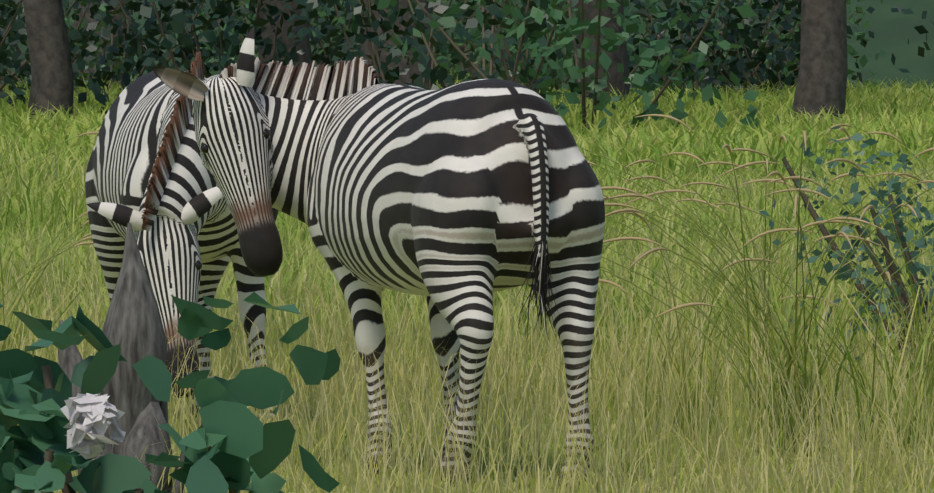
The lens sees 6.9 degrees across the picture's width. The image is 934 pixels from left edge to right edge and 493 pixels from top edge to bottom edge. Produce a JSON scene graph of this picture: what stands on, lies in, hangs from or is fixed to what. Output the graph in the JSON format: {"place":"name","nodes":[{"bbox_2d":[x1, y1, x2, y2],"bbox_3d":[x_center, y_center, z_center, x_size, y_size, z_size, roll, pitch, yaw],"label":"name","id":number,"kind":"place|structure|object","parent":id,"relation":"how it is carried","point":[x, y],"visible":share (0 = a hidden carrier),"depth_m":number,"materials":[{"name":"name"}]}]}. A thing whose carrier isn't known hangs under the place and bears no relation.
{"place":"outdoors","nodes":[
{"label":"outdoors","id":0,"kind":"place"},
{"bbox_2d":[0,136,76,255],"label":"tall grass","id":1,"kind":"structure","parent":0,"point":[35,155],"depth_m":34.96,"materials":[{"name":"green plant"}]},
{"bbox_2d":[0,218,101,358],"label":"tall grass","id":2,"kind":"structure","parent":0,"point":[36,282],"depth_m":29.94,"materials":[{"name":"green plant"}]},
{"bbox_2d":[73,211,93,246],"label":"tall grass heads","id":3,"kind":"object","parent":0,"point":[87,238],"depth_m":29.95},
{"bbox_2d":[77,132,98,136],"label":"tall grass heads","id":4,"kind":"object","parent":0,"point":[87,133],"depth_m":35.00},
{"bbox_2d":[0,129,933,368],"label":"grass","id":5,"kind":"structure","parent":0,"point":[38,195],"depth_m":40.12,"materials":[{"name":"green plant"}]},
{"bbox_2d":[0,74,933,197],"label":"grass","id":6,"kind":"structure","parent":0,"point":[900,114],"depth_m":64.81,"materials":[{"name":"green plant"}]},
{"bbox_2d":[0,88,933,492],"bbox_3d":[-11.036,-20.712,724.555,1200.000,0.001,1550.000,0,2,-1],"label":"ground","id":7,"kind":"structure","parent":0,"point":[513,436],"depth_m":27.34,"materials":[{"name":"green plant"}]},
{"bbox_2d":[0,5,21,85],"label":"bush","id":8,"kind":"object","parent":7,"relation":"on","point":[5,47],"visible":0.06,"depth_m":110.11,"materials":[{"name":"green plant"}]},
{"bbox_2d":[0,425,76,492],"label":"bush","id":9,"kind":"object","parent":7,"relation":"on","point":[48,476],"visible":1,"depth_m":15.70,"materials":[{"name":"green plant"}]},
{"bbox_2d":[3,3,78,45],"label":"bush","id":10,"kind":"object","parent":7,"relation":"on","point":[73,17],"visible":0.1,"depth_m":93.67,"materials":[{"name":"green plant"}]},
{"bbox_2d":[23,0,73,125],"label":"tree","id":11,"kind":"object","parent":7,"relation":"on","point":[52,82],"visible":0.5,"depth_m":77.67,"materials":[{"name":"brown plant"}]},
{"bbox_2d":[0,0,130,98],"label":"bush","id":12,"kind":"object","parent":7,"relation":"on","point":[14,7],"visible":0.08,"depth_m":109.02,"materials":[{"name":"green plant"}]},
{"bbox_2d":[0,0,139,92],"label":"bush","id":13,"kind":"object","parent":7,"relation":"on","point":[102,9],"visible":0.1,"depth_m":107.91,"materials":[{"name":"green plant"}]},
{"bbox_2d":[0,0,140,97],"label":"bush","id":14,"kind":"object","parent":7,"relation":"on","point":[18,25],"visible":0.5,"depth_m":81.34,"materials":[{"name":"green plant"}]},
{"bbox_2d":[0,0,186,117],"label":"bush","id":15,"kind":"object","parent":7,"relation":"on","point":[105,33],"visible":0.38,"depth_m":82.38,"materials":[{"name":"green plant"}]},
{"bbox_2d":[0,0,188,96],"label":"bush","id":16,"kind":"object","parent":7,"relation":"on","point":[4,10],"visible":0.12,"depth_m":97.88,"materials":[{"name":"green plant"}]},
{"bbox_2d":[72,0,132,95],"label":"foliage","id":17,"kind":"object","parent":7,"relation":"on","point":[91,20],"visible":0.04,"depth_m":111.37,"materials":[{"name":"green plant"}]},
{"bbox_2d":[58,223,184,492],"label":"dead stump","id":18,"kind":"object","parent":7,"relation":"on","point":[133,327],"visible":0.56,"depth_m":19.88,"materials":[{"name":"grey wood"}]},
{"bbox_2d":[0,0,283,102],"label":"bush","id":19,"kind":"object","parent":7,"relation":"on","point":[115,42],"visible":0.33,"depth_m":87.21,"materials":[{"name":"green plant"}]},
{"bbox_2d":[0,292,340,492],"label":"bush","id":20,"kind":"object","parent":7,"relation":"on","point":[244,450],"visible":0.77,"depth_m":16.00,"materials":[{"name":"green plant"}]},
{"bbox_2d":[61,393,125,458],"bbox_3d":[-0.756,0.367,15.839,0.128,0.136,0.140,-1,2,-34],"label":"flower","id":21,"kind":"object","parent":20,"relation":"on","point":[93,418],"visible":1,"depth_m":15.82,"materials":[{"name":"white plant"}]},
{"bbox_2d":[85,51,279,422],"bbox_3d":[-1.107,-0.016,28.519,0.780,1.407,2.182,0,2,-9],"label":"zebra","id":22,"kind":"object","parent":7,"relation":"on","point":[150,178],"visible":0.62,"depth_m":28.02,"materials":[{"name":"multicoloured"}]},
{"bbox_2d":[68,0,320,114],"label":"bush","id":23,"kind":"object","parent":7,"relation":"on","point":[210,37],"visible":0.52,"depth_m":78.10,"materials":[{"name":"green plant"}]},
{"bbox_2d":[98,0,329,71],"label":"bush","id":24,"kind":"object","parent":7,"relation":"on","point":[171,39],"visible":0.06,"depth_m":108.37,"materials":[{"name":"green plant"}]},
{"bbox_2d":[98,0,356,76],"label":"bush","id":25,"kind":"object","parent":7,"relation":"on","point":[322,14],"visible":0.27,"depth_m":103.97,"materials":[{"name":"green plant"}]},
{"bbox_2d":[121,0,394,89],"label":"bush","id":26,"kind":"object","parent":7,"relation":"on","point":[180,17],"visible":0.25,"depth_m":78.21,"materials":[{"name":"green plant"}]},
{"bbox_2d":[258,0,312,65],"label":"tree","id":27,"kind":"object","parent":7,"relation":"on","point":[304,44],"visible":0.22,"depth_m":94.58,"materials":[{"name":"green plant"}]},
{"bbox_2d":[310,0,358,65],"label":"bush","id":28,"kind":"object","parent":7,"relation":"on","point":[348,22],"visible":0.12,"depth_m":108.81,"materials":[{"name":"green plant"}]},
{"bbox_2d":[213,0,509,70],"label":"bush","id":29,"kind":"object","parent":7,"relation":"on","point":[318,20],"visible":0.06,"depth_m":108.08,"materials":[{"name":"green plant"}]},
{"bbox_2d":[152,26,604,489],"bbox_3d":[-0.162,0.021,25.437,0.890,1.482,1.954,-1,2,-38],"label":"zebra","id":30,"kind":"object","parent":7,"relation":"on","point":[457,205],"visible":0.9,"depth_m":24.96,"materials":[{"name":"multicoloured"}]},
{"bbox_2d":[218,1,568,85],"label":"bush","id":31,"kind":"object","parent":7,"relation":"on","point":[342,15],"visible":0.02,"depth_m":111.78,"materials":[{"name":"green plant"}]},
{"bbox_2d":[360,0,435,87],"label":"foliage","id":32,"kind":"object","parent":7,"relation":"on","point":[401,64],"visible":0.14,"depth_m":83.63,"materials":[{"name":"green plant"}]},
{"bbox_2d":[275,0,529,89],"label":"bush","id":33,"kind":"object","parent":7,"relation":"on","point":[391,75],"visible":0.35,"depth_m":77.07,"materials":[{"name":"green plant"}]},
{"bbox_2d":[327,0,508,87],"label":"bush","id":34,"kind":"object","parent":7,"relation":"on","point":[455,71],"depth_m":108.87,"materials":[{"name":"green plant"}]},
{"bbox_2d":[0,0,933,87],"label":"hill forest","id":35,"kind":"object","parent":7,"relation":"on","point":[894,32],"depth_m":152.74,"materials":[{"name":"green plant"}]},
{"bbox_2d":[296,0,648,115],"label":"bush","id":36,"kind":"object","parent":7,"relation":"on","point":[439,74],"visible":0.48,"depth_m":73.43,"materials":[{"name":"green plant"}]},
{"bbox_2d":[452,0,512,83],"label":"foliage","id":37,"kind":"object","parent":7,"relation":"on","point":[463,49],"visible":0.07,"depth_m":109.51,"materials":[{"name":"green plant"}]},
{"bbox_2d":[351,0,645,103],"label":"bush","id":38,"kind":"object","parent":7,"relation":"on","point":[476,33],"visible":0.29,"depth_m":79.16,"materials":[{"name":"green plant"}]},
{"bbox_2d":[447,0,575,92],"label":"bush","id":39,"kind":"object","parent":7,"relation":"on","point":[553,4],"visible":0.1,"depth_m":102.26,"materials":[{"name":"green plant"}]},
{"bbox_2d":[359,0,744,101],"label":"bush","id":40,"kind":"object","parent":7,"relation":"on","point":[506,11],"visible":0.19,"depth_m":93.43,"materials":[{"name":"green plant"}]},
{"bbox_2d":[338,0,779,135],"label":"bush","id":41,"kind":"object","parent":7,"relation":"on","point":[604,60],"visible":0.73,"depth_m":71.17,"materials":[{"name":"green plant"}]},
{"bbox_2d":[516,1,647,94],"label":"bush","id":42,"kind":"object","parent":7,"relation":"on","point":[564,54],"visible":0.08,"depth_m":115.21,"materials":[{"name":"green plant"}]},
{"bbox_2d":[575,0,629,104],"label":"tree","id":43,"kind":"object","parent":7,"relation":"on","point":[614,80],"visible":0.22,"depth_m":89.66,"materials":[{"name":"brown plant"}]},
{"bbox_2d":[625,0,796,88],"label":"bush","id":44,"kind":"object","parent":7,"relation":"on","point":[630,41],"visible":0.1,"depth_m":101.08,"materials":[{"name":"green plant"}]},
{"bbox_2d":[634,0,850,90],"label":"bush","id":45,"kind":"object","parent":7,"relation":"on","point":[789,35],"visible":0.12,"depth_m":102.57,"materials":[{"name":"green plant"}]},
{"bbox_2d":[627,0,862,97],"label":"bush","id":46,"kind":"object","parent":7,"relation":"on","point":[781,56],"visible":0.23,"depth_m":96.10,"materials":[{"name":"green plant"}]},
{"bbox_2d":[633,0,858,97],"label":"bush","id":47,"kind":"object","parent":7,"relation":"on","point":[738,66],"visible":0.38,"depth_m":95.29,"materials":[{"name":"green plant"}]},
{"bbox_2d":[748,2,799,93],"bbox_3d":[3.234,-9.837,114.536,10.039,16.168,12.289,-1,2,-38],"label":"bush","id":48,"kind":"object","parent":7,"relation":"on","point":[792,33],"depth_m":114.66,"materials":[{"name":"green plant"}]},
{"bbox_2d":[623,0,933,94],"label":"bush","id":49,"kind":"object","parent":7,"relation":"on","point":[921,29],"visible":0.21,"depth_m":98.65,"materials":[{"name":"green plant"}]},
{"bbox_2d":[708,0,885,91],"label":"bush","id":50,"kind":"object","parent":7,"relation":"on","point":[863,60],"visible":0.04,"depth_m":105.16,"materials":[{"name":"green plant"}]},
{"bbox_2d":[791,0,847,125],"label":"tree","id":51,"kind":"object","parent":7,"relation":"on","point":[822,76],"visible":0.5,"depth_m":79.73,"materials":[{"name":"brown plant"}]},
{"bbox_2d":[759,126,933,374],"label":"shrub","id":52,"kind":"object","parent":7,"relation":"on","point":[892,184],"visible":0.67,"depth_m":30.90,"materials":[{"name":"green plant"}]},
{"bbox_2d":[304,127,933,269],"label":"grass seed heads","id":53,"kind":"object","parent":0,"point":[636,194],"depth_m":25.96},
{"bbox_2d":[523,152,724,342],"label":"tall grass","id":54,"kind":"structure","parent":0,"point":[646,203],"depth_m":34.54,"materials":[{"name":"green plant"}]},
{"bbox_2d":[589,148,779,215],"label":"grass seed heads","id":55,"kind":"object","parent":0,"point":[720,162],"depth_m":34.61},
{"bbox_2d":[600,223,821,443],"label":"tall grass","id":56,"kind":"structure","parent":0,"point":[683,360],"depth_m":27.53,"materials":[{"name":"green plant"}]},
{"bbox_2d":[598,212,885,306],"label":"grass seed heads","id":57,"kind":"object","parent":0,"point":[836,220],"depth_m":27.62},
{"bbox_2d":[604,203,890,317],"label":"grass seed heads","id":58,"kind":"object","parent":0,"point":[695,303],"depth_m":25.01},
{"bbox_2d":[578,131,933,461],"bbox_3d":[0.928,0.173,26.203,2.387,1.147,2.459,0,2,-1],"label":"tall grass","id":59,"kind":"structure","parent":0,"point":[799,237],"depth_m":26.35,"materials":[{"name":"green plant"}]},
{"bbox_2d":[582,114,933,199],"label":"grass seed heads","id":60,"kind":"object","parent":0,"point":[767,160],"depth_m":31.43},
{"bbox_2d":[620,158,916,224],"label":"grass seed heads","id":61,"kind":"object","parent":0,"point":[801,189],"depth_m":28.48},
{"bbox_2d":[635,208,933,474],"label":"tall grass","id":62,"kind":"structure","parent":0,"point":[909,390],"depth_m":25.17,"materials":[{"name":"green plant"}]},
{"bbox_2d":[712,131,909,180],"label":"grass seed heads","id":63,"kind":"object","parent":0,"point":[761,162],"depth_m":32.85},
{"bbox_2d":[696,171,933,415],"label":"tall grass","id":64,"kind":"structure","parent":0,"point":[895,291],"depth_m":28.44,"materials":[{"name":"green plant"}]},
{"bbox_2d":[781,143,933,257],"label":"tall grass","id":65,"kind":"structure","parent":0,"point":[893,171],"depth_m":32.91,"materials":[{"name":"plant"}]}
]}

